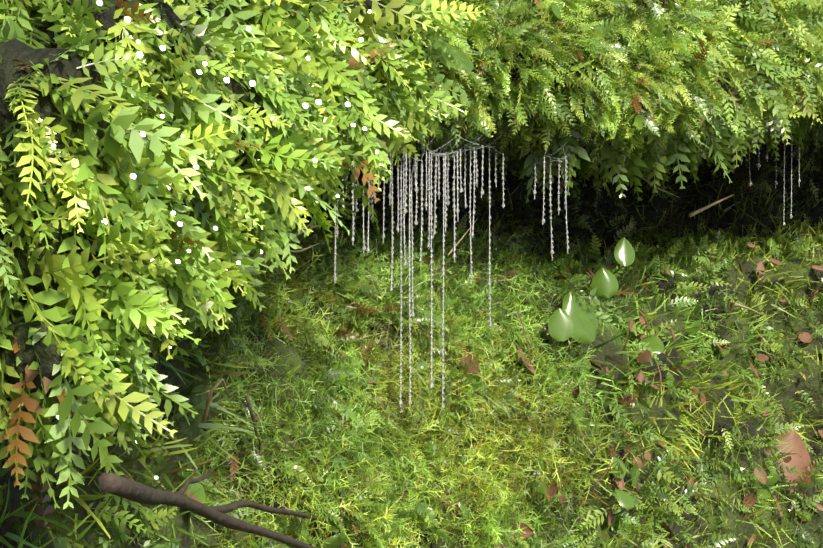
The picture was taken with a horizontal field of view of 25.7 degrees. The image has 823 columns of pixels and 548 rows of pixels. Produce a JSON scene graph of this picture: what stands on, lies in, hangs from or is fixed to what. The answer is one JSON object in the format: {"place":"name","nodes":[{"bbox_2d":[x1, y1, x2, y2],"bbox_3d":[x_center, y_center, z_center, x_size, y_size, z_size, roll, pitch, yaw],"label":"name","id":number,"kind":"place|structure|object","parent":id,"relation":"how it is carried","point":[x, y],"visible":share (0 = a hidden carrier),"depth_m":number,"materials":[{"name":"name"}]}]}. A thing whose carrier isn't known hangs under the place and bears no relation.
{"place":"outdoors","nodes":[
{"label":"outdoors","id":0,"kind":"place"},
{"bbox_2d":[0,0,485,508],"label":"leafy bush","id":1,"kind":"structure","parent":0,"point":[143,293],"depth_m":1.94,"materials":[{"name":"green plant"}]},
{"bbox_2d":[0,0,822,547],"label":"moss bank","id":2,"kind":"structure","parent":0,"point":[812,388],"depth_m":4.88,"materials":[{"name":"green plant"}]},
{"bbox_2d":[51,0,382,479],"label":"wet glints","id":3,"kind":"object","parent":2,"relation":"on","point":[163,48],"visible":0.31,"depth_m":1.98,"materials":[{"name":"white liquid"}]},
{"bbox_2d":[98,396,342,547],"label":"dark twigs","id":4,"kind":"object","parent":2,"relation":"on","point":[123,487],"visible":0.9,"depth_m":2.30,"materials":[{"name":"brown wood"}]},
{"bbox_2d":[0,0,822,547],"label":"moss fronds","id":5,"kind":"object","parent":2,"relation":"on","point":[772,26],"visible":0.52,"depth_m":4.52,"materials":[{"name":"green plant"}]},
{"bbox_2d":[0,0,822,547],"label":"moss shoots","id":6,"kind":"object","parent":2,"relation":"on","point":[684,386],"visible":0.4,"depth_m":4.81,"materials":[{"name":"green plant"}]},
{"bbox_2d":[0,0,822,547],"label":"liverwort leaves","id":7,"kind":"object","parent":6,"relation":"on","point":[200,494],"visible":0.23,"depth_m":3.77,"materials":[{"name":"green plant"}]},
{"bbox_2d":[11,234,822,547],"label":"leaf litter","id":8,"kind":"object","parent":2,"relation":"on","point":[631,398],"visible":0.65,"depth_m":4.46,"materials":[{"name":"brown plant"}]},
{"bbox_2d":[187,0,708,547],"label":"moss shoots","id":9,"kind":"object","parent":2,"relation":"on","point":[301,346],"visible":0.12,"depth_m":3.61,"materials":[{"name":"green plant"}]},
{"bbox_2d":[190,0,729,547],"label":"moss filaments","id":10,"kind":"object","parent":2,"relation":"on","point":[508,500],"visible":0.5,"depth_m":3.54,"materials":[{"name":"green plant"}]},
{"bbox_2d":[202,155,762,422],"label":"dry stems","id":11,"kind":"object","parent":10,"relation":"on","point":[215,386],"visible":0.52,"depth_m":3.13,"materials":[{"name":"brown plant"}]},
{"bbox_2d":[211,0,729,547],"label":"sharp moss fronds","id":12,"kind":"object","parent":2,"relation":"on","point":[539,98],"visible":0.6,"depth_m":3.52,"materials":[{"name":"green plant"}]},
{"bbox_2d":[318,2,663,547],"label":"round leaves","id":13,"kind":"object","parent":2,"relation":"on","point":[565,322],"visible":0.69,"depth_m":4.02,"materials":[{"name":"green plant"}]},
{"bbox_2d":[240,0,800,546],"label":"hanging threads","id":14,"kind":"object","parent":2,"relation":"on","point":[404,206],"visible":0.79,"depth_m":3.35,"materials":[{"name":"white liquid"}]},
{"bbox_2d":[381,114,671,171],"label":"root fibres","id":15,"kind":"object","parent":2,"relation":"on","point":[488,145],"visible":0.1,"depth_m":3.73,"materials":[{"name":"brown plant"}]},
{"bbox_2d":[335,130,799,406],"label":"hanging threads","id":16,"kind":"object","parent":2,"relation":"on","point":[443,154],"visible":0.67,"depth_m":3.36,"materials":[{"name":"white"}]},
{"bbox_2d":[773,426,810,487],"bbox_3d":[1.147,0.564,5.506,0.156,0.196,0.071,0,0,-29],"label":"dead leaf","id":17,"kind":"object","parent":2,"relation":"on","point":[796,443],"visible":0.42,"depth_m":5.50,"materials":[{"name":"brown plant"}]},
{"bbox_2d":[491,83,822,202],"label":"hanging moss fronds","id":18,"kind":"object","parent":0,"point":[689,153],"visible":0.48,"depth_m":4.10,"materials":[{"name":"green plant"}]}
]}

